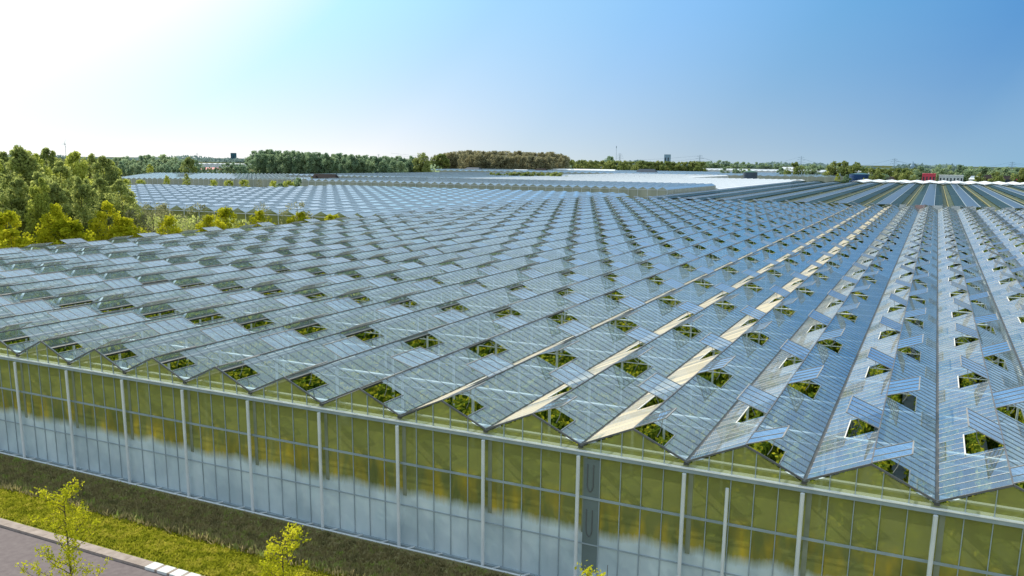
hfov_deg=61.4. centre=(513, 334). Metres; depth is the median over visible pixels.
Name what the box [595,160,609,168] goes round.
olive tree
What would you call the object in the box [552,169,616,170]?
shed
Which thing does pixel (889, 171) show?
broadleaf tree
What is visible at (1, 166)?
broadleaf tree
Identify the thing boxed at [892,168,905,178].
broadleaf tree
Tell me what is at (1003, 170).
tree
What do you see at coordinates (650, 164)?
olive tree
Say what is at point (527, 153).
brown tree
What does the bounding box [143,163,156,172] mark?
broadleaf tree
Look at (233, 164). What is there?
hedge tree
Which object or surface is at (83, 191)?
broadleaf tree
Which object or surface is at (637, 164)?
olive tree
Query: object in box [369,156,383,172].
poplar tree
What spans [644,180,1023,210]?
greenhouse
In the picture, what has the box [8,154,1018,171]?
distant woods
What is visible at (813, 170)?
tree
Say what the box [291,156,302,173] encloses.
poplar tree
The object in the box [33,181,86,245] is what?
broadleaf tree
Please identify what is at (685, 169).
olive tree
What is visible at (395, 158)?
poplar tree
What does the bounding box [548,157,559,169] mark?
brown tree
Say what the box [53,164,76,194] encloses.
broadleaf tree
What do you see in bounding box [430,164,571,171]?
undergrowth
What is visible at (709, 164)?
broadleaf tree
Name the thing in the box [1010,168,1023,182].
tree
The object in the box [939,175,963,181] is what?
office building
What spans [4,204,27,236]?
broadleaf tree
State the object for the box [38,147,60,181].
broadleaf tree
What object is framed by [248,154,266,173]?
poplar tree
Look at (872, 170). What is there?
broadleaf tree
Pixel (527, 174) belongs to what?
shrub
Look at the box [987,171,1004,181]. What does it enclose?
tree
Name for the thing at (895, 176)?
tree
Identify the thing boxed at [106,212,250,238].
undergrowth
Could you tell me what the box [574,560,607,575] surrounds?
street tree
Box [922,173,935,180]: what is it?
warehouse
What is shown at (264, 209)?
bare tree
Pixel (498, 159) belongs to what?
brown tree
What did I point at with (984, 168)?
broadleaf tree
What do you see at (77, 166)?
broadleaf tree
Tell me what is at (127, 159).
broadleaf tree
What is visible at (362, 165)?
poplar tree
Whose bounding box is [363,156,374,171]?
poplar tree
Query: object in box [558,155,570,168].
brown tree
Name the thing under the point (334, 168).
poplar tree
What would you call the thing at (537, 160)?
brown tree
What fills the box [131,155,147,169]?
broadleaf tree
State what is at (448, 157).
brown tree
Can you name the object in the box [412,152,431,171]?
poplar tree
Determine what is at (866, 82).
sky
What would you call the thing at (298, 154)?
poplar tree
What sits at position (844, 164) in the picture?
tree
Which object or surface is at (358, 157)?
poplar tree
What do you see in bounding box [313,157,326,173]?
poplar tree
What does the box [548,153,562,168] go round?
brown tree
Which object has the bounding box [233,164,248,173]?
round tree
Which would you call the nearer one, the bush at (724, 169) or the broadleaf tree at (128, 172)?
the broadleaf tree at (128, 172)
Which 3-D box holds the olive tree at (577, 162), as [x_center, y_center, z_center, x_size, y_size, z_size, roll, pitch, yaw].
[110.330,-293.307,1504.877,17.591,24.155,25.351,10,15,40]
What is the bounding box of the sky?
[0,0,1023,166]
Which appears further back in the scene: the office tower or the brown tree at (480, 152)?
the office tower
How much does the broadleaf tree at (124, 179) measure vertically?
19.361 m
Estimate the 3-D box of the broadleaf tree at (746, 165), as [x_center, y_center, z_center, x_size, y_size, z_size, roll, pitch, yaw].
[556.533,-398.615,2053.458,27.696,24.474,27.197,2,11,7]
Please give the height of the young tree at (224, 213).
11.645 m
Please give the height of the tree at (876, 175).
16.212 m
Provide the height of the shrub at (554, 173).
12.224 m
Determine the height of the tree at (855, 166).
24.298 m
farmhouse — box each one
[312,174,338,177]
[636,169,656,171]
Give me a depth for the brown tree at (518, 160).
1249.19 m
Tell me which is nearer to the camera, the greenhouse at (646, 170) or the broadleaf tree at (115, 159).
the broadleaf tree at (115, 159)
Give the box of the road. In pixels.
[0,527,165,575]
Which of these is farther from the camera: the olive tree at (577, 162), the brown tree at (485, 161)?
the olive tree at (577, 162)
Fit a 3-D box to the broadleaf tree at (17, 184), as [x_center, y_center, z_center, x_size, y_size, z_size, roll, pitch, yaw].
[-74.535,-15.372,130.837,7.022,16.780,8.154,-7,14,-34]
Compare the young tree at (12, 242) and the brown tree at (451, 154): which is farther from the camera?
the brown tree at (451, 154)
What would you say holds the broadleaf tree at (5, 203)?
on the ground at (846, 204)
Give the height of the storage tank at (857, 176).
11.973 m
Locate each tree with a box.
[0,145,49,203]
[0,151,21,177]
[0,159,7,173]
[0,162,3,184]
[0,177,38,238]
[0,187,25,250]
[0,209,37,256]
[0,228,39,255]
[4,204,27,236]
[10,156,53,201]
[15,477,112,575]
[18,150,52,182]
[18,171,62,246]
[22,178,63,251]
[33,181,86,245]
[33,202,85,251]
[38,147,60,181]
[38,218,99,250]
[44,160,84,223]
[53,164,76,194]
[56,188,81,223]
[63,176,108,243]
[64,150,92,187]
[78,153,102,184]
[85,177,123,230]
[85,200,131,245]
[86,198,110,231]
[88,155,128,214]
[98,161,136,200]
[98,179,145,242]
[103,217,156,245]
[112,157,126,173]
[118,161,125,175]
[122,155,135,174]
[124,208,156,242]
[125,162,133,175]
[129,163,141,174]
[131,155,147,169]
[135,202,170,242]
[137,164,147,173]
[142,154,151,161]
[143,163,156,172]
[146,164,153,172]
[147,156,162,167]
[147,202,174,241]
[148,158,163,167]
[153,162,163,172]
[154,213,182,240]
[155,154,174,166]
[158,163,172,172]
[163,175,169,183]
[167,156,183,164]
[173,161,181,172]
[178,202,215,237]
[179,156,197,172]
[182,173,190,184]
[194,159,203,172]
[194,214,226,236]
[208,206,244,231]
[212,167,219,173]
[219,164,224,172]
[222,163,232,173]
[229,162,239,173]
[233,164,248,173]
[241,162,250,173]
[244,150,256,173]
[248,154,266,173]
[249,202,269,228]
[249,209,275,229]
[253,150,265,172]
[256,521,311,575]
[259,153,271,173]
[266,150,278,171]
[266,154,280,173]
[272,150,281,173]
[277,151,290,173]
[278,201,312,224]
[280,155,292,173]
[285,150,296,173]
[286,211,311,228]
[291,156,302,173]
[293,151,306,173]
[293,177,301,186]
[298,155,308,173]
[305,152,319,173]
[305,155,318,173]
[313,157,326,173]
[315,152,323,172]
[320,153,333,173]
[323,156,334,173]
[324,213,339,219]
[330,158,339,172]
[335,152,342,163]
[338,158,348,172]
[345,154,359,172]
[345,159,359,172]
[354,158,367,172]
[355,155,362,164]
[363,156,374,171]
[365,160,374,172]
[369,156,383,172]
[377,160,389,172]
[382,156,390,172]
[386,160,396,172]
[390,156,399,172]
[396,161,408,172]
[397,157,408,172]
[404,161,414,171]
[405,156,415,171]
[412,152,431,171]
[430,156,439,168]
[435,153,449,168]
[445,152,456,168]
[445,156,454,168]
[449,154,463,168]
[457,150,469,167]
[457,153,472,168]
[463,154,477,168]
[465,150,473,164]
[472,153,484,168]
[474,151,485,162]
[481,154,492,168]
[483,151,501,168]
[488,154,502,168]
[492,155,509,168]
[499,151,509,156]
[501,155,516,168]
[510,155,523,168]
[518,156,532,168]
[520,152,530,167]
[524,155,538,168]
[528,152,540,167]
[532,156,546,168]
[539,155,554,169]
[546,152,558,163]
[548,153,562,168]
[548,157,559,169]
[557,158,569,168]
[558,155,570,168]
[573,160,581,168]
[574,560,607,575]
[575,160,587,168]
[583,160,595,168]
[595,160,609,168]
[604,156,617,165]
[610,160,622,169]
[612,161,622,169]
[618,160,628,169]
[634,160,640,169]
[637,160,648,168]
[642,161,653,168]
[654,161,660,170]
[660,161,672,170]
[673,162,684,170]
[679,162,687,170]
[681,161,694,170]
[686,161,697,170]
[693,161,707,171]
[706,161,714,167]
[720,161,728,168]
[727,162,737,168]
[744,162,752,168]
[783,162,806,174]
[805,164,821,174]
[822,160,843,175]
[833,161,854,178]
[834,173,840,180]
[840,174,851,182]
[847,161,867,181]
[865,167,875,179]
[869,169,884,179]
[883,168,895,175]
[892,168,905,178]
[893,172,900,179]
[898,170,915,180]
[909,166,930,179]
[930,164,949,180]
[943,165,955,174]
[960,166,982,180]
[973,173,985,181]
[978,166,990,174]
[982,169,996,176]
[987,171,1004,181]
[993,167,1011,177]
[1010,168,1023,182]
[1011,167,1023,175]
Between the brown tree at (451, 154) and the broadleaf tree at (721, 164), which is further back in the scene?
the broadleaf tree at (721, 164)
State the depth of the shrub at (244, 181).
513.26 m
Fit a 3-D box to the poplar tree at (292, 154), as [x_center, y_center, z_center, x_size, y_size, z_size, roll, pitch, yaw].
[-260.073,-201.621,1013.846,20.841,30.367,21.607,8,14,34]
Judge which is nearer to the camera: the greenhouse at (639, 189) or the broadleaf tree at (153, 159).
the greenhouse at (639, 189)
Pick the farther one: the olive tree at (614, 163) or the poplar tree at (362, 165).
the olive tree at (614, 163)
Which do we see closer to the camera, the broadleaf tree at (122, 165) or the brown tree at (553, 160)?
the broadleaf tree at (122, 165)
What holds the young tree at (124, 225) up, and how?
on the ground at (846, 204)
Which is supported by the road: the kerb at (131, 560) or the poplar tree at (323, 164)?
the kerb at (131, 560)
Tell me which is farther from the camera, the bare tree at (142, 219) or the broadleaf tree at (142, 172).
the broadleaf tree at (142, 172)
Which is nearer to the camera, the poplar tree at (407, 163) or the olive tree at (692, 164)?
the poplar tree at (407, 163)
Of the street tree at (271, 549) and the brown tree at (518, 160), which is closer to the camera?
the street tree at (271, 549)
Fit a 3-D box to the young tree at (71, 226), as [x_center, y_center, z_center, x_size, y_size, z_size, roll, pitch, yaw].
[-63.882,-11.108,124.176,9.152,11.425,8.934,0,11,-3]
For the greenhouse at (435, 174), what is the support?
on the ground at (846, 204)
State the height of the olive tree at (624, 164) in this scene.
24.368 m
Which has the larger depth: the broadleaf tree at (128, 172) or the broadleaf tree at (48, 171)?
the broadleaf tree at (128, 172)
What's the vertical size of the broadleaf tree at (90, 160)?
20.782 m
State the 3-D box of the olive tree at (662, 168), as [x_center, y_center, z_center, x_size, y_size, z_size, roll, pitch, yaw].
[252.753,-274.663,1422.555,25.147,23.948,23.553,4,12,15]
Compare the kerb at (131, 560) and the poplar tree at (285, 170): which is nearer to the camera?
the kerb at (131, 560)
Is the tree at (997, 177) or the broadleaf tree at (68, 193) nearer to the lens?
the broadleaf tree at (68, 193)
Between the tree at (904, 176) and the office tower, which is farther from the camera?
the office tower
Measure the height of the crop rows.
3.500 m
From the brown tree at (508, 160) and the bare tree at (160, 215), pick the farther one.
the brown tree at (508, 160)
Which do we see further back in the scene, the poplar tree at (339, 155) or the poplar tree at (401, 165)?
the poplar tree at (339, 155)
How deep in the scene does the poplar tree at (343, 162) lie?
971.57 m
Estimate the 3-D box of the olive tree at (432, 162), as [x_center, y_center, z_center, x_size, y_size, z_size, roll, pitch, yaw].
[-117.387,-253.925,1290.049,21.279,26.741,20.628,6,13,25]
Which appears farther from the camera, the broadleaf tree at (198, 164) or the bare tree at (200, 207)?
the broadleaf tree at (198, 164)
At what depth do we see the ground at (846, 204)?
583.75 m
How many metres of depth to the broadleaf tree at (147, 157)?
938.67 m
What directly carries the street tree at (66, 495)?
on the near verge
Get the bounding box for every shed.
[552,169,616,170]
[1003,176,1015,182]
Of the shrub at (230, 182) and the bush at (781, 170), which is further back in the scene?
the bush at (781, 170)
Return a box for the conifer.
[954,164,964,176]
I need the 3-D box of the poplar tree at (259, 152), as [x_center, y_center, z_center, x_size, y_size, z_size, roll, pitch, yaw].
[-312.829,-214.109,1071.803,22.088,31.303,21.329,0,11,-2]
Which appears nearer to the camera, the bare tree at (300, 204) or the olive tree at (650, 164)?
the bare tree at (300, 204)
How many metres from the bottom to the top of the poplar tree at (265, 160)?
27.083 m
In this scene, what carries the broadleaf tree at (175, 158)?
on the ground at (846, 204)
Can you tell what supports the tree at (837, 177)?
on the ground at (846, 204)
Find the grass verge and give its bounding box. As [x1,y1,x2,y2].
[0,453,514,575]
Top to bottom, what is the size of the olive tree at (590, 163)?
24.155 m
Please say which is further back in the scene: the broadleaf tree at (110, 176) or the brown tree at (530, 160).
the brown tree at (530, 160)
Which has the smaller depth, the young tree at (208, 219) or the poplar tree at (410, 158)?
the young tree at (208, 219)
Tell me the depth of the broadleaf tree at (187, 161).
786.85 m
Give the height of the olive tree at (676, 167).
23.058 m
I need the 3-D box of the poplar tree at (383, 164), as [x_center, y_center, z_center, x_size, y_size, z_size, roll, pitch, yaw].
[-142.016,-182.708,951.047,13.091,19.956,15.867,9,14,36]
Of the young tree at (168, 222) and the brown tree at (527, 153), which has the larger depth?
the brown tree at (527, 153)
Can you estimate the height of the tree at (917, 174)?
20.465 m
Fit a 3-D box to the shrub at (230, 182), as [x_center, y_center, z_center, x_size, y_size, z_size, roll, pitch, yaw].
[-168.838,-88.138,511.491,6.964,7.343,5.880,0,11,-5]
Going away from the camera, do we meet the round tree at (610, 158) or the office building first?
the office building
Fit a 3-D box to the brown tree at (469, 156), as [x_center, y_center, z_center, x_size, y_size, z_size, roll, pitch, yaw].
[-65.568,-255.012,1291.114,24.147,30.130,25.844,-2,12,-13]
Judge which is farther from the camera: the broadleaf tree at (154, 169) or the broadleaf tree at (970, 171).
the broadleaf tree at (970, 171)
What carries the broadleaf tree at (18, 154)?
on the ground at (846, 204)
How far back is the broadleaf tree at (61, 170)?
152.64 m
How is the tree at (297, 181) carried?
on the ground at (846, 204)
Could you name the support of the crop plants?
in the greenhouse at (528, 493)
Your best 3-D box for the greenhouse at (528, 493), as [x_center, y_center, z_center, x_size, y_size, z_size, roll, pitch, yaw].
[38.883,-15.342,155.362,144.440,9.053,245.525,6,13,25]
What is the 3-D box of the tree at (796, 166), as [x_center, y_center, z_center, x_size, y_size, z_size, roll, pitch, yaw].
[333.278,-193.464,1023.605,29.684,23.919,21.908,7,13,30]
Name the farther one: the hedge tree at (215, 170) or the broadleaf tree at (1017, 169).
the broadleaf tree at (1017, 169)
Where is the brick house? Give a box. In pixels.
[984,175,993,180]
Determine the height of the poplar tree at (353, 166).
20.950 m
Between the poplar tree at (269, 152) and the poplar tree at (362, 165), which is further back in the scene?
the poplar tree at (269, 152)
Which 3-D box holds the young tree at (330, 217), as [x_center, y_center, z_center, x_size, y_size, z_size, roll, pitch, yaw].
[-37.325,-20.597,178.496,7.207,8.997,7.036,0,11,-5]
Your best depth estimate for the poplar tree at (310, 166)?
988.77 m
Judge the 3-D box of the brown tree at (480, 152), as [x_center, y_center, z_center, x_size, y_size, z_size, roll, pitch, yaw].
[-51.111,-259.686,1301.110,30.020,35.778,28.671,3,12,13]
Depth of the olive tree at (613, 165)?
1472.77 m
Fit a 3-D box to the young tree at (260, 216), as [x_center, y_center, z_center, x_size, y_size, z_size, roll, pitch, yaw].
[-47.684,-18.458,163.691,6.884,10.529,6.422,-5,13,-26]
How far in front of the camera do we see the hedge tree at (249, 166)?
1036.16 m
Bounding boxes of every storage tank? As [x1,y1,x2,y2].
[743,170,757,178]
[849,173,872,181]
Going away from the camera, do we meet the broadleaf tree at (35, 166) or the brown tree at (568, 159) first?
the broadleaf tree at (35, 166)
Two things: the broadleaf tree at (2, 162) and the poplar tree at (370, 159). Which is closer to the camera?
the broadleaf tree at (2, 162)
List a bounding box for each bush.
[720,167,729,172]
[776,167,785,173]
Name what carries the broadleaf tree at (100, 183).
on the ground at (846, 204)
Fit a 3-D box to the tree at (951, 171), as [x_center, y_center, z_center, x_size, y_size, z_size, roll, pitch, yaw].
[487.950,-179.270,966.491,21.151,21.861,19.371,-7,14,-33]
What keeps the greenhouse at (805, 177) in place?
on the ground at (846, 204)
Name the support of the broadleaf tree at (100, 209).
on the ground at (846, 204)
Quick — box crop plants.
[1,247,1023,503]
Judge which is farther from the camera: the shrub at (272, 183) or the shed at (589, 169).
the shed at (589, 169)
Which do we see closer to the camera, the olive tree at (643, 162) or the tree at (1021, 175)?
the tree at (1021, 175)
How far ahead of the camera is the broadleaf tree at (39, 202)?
126.55 m
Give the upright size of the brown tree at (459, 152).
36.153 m
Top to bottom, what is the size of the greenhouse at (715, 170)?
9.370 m
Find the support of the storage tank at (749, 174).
on the ground at (846, 204)
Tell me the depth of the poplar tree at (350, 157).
968.69 m
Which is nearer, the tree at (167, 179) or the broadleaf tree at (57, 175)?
the broadleaf tree at (57, 175)
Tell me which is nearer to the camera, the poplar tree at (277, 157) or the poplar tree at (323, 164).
the poplar tree at (323, 164)
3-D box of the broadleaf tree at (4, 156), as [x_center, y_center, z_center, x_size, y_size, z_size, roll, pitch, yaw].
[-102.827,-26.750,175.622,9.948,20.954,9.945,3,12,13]
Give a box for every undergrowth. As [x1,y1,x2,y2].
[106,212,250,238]
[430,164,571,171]
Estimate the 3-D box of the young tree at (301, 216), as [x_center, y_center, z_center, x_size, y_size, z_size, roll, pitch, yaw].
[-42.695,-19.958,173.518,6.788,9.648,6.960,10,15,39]
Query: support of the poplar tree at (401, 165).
on the ground at (846, 204)
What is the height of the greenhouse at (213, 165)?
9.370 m
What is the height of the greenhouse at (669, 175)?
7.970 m
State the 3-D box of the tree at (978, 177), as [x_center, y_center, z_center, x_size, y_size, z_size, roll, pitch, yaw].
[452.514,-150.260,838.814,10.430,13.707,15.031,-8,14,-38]
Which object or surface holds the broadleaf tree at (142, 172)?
on the ground at (846, 204)
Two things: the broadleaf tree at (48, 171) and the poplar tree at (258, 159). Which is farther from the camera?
the poplar tree at (258, 159)
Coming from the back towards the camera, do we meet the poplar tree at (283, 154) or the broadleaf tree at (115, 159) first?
the poplar tree at (283, 154)
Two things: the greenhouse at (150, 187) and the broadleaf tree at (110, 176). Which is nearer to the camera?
the broadleaf tree at (110, 176)
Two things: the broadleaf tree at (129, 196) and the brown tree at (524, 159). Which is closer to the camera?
the broadleaf tree at (129, 196)
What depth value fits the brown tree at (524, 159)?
1247.48 m
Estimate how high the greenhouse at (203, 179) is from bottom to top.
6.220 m
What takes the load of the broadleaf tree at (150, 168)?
on the ground at (846, 204)
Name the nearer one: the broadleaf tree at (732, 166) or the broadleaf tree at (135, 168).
the broadleaf tree at (135, 168)
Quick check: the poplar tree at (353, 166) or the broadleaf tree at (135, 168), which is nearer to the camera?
the broadleaf tree at (135, 168)
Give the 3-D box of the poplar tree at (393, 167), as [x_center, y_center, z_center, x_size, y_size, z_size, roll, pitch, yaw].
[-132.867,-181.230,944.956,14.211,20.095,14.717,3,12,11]
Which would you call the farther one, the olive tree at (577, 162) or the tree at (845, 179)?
the olive tree at (577, 162)
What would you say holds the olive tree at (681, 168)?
on the ground at (846, 204)
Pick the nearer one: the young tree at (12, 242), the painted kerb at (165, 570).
the painted kerb at (165, 570)
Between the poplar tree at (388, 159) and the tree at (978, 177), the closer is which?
the tree at (978, 177)
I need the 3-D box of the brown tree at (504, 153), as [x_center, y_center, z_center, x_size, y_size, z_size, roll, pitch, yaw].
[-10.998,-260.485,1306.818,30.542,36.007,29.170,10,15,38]
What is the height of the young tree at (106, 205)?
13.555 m
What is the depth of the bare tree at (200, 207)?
151.07 m
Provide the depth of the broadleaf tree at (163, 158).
907.51 m
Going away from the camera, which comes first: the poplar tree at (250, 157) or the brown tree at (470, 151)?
the poplar tree at (250, 157)
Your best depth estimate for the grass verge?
44.96 m
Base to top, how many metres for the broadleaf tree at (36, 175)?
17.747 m
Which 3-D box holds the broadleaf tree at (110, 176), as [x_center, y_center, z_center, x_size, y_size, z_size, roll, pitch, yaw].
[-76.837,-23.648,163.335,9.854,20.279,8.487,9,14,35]
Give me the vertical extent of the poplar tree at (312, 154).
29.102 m
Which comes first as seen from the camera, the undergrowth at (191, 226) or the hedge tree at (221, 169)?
the undergrowth at (191, 226)
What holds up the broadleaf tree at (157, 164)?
on the ground at (846, 204)
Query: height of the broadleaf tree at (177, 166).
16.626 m
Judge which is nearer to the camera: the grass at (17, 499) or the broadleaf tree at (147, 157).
the grass at (17, 499)
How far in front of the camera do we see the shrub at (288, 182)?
479.31 m
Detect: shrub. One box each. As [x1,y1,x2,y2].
[136,179,145,183]
[210,179,217,185]
[224,180,233,185]
[238,179,250,186]
[269,181,276,186]
[282,180,294,186]
[520,172,533,175]
[549,171,560,175]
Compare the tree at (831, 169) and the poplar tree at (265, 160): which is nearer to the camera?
the tree at (831, 169)
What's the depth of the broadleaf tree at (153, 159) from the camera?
911.87 m
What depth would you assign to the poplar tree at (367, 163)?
967.44 m
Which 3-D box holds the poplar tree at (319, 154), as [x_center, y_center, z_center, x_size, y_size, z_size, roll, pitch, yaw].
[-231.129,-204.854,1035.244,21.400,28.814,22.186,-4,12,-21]
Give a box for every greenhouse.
[0,195,1023,575]
[118,184,265,191]
[122,172,309,186]
[134,185,628,234]
[194,163,246,168]
[285,172,567,177]
[302,177,715,200]
[430,169,843,181]
[476,175,804,201]
[566,173,727,177]
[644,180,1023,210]
[703,168,824,171]
[746,169,892,172]
[856,179,1023,185]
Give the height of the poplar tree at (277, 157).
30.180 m
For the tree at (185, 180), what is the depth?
492.36 m
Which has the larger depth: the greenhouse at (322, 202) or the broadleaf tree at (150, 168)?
the broadleaf tree at (150, 168)
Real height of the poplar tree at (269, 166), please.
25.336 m
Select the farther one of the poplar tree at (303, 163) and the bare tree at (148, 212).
the poplar tree at (303, 163)
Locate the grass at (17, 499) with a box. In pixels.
[0,484,360,575]
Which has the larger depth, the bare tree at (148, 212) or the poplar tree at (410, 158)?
the poplar tree at (410, 158)
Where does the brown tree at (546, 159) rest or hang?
on the ground at (846, 204)
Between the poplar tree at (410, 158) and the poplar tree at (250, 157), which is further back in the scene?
the poplar tree at (250, 157)
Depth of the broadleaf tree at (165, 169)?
844.02 m
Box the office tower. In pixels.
[664,154,670,161]
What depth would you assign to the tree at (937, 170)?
954.94 m
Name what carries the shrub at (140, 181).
on the ground at (846, 204)
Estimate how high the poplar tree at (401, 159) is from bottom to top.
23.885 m
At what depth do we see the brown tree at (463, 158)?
1278.20 m
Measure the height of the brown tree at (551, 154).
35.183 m
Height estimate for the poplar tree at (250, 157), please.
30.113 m
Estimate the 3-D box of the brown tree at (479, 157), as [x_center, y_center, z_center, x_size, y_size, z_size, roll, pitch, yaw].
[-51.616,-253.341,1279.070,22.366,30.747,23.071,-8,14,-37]
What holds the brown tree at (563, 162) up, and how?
on the ground at (846, 204)
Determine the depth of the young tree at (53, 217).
123.98 m
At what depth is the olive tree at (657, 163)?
1463.51 m
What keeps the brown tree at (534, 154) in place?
on the ground at (846, 204)
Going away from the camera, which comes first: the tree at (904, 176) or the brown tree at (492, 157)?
the tree at (904, 176)
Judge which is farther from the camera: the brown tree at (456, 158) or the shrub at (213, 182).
the brown tree at (456, 158)
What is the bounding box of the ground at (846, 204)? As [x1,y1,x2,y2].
[3,157,1023,211]
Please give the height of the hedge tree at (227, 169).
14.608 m
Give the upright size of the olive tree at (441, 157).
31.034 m
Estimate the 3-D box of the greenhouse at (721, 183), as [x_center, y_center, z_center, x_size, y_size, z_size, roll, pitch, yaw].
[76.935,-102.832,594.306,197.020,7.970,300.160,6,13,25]
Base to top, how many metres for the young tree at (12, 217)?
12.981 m
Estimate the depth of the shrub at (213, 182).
515.42 m
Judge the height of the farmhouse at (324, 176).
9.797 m
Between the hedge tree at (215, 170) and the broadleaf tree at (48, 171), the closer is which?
the broadleaf tree at (48, 171)
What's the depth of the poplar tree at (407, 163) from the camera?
946.73 m
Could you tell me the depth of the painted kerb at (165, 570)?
40.98 m
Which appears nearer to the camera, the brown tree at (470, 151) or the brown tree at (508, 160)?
the brown tree at (508, 160)
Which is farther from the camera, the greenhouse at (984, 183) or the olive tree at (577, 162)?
the olive tree at (577, 162)
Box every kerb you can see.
[0,518,201,575]
[145,562,200,575]
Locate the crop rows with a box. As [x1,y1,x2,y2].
[0,215,1023,502]
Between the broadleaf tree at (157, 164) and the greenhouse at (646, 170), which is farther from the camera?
the greenhouse at (646, 170)
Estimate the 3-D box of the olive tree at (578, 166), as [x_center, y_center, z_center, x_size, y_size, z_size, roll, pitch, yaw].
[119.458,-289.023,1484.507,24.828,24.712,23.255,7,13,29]
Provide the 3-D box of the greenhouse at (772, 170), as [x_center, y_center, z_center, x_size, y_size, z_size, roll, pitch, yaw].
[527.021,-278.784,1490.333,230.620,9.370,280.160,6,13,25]
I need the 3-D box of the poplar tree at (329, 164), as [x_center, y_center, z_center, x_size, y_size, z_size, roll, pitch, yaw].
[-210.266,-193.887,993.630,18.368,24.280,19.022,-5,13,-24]
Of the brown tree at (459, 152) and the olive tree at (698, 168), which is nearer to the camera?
the brown tree at (459, 152)
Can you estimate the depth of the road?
42.11 m

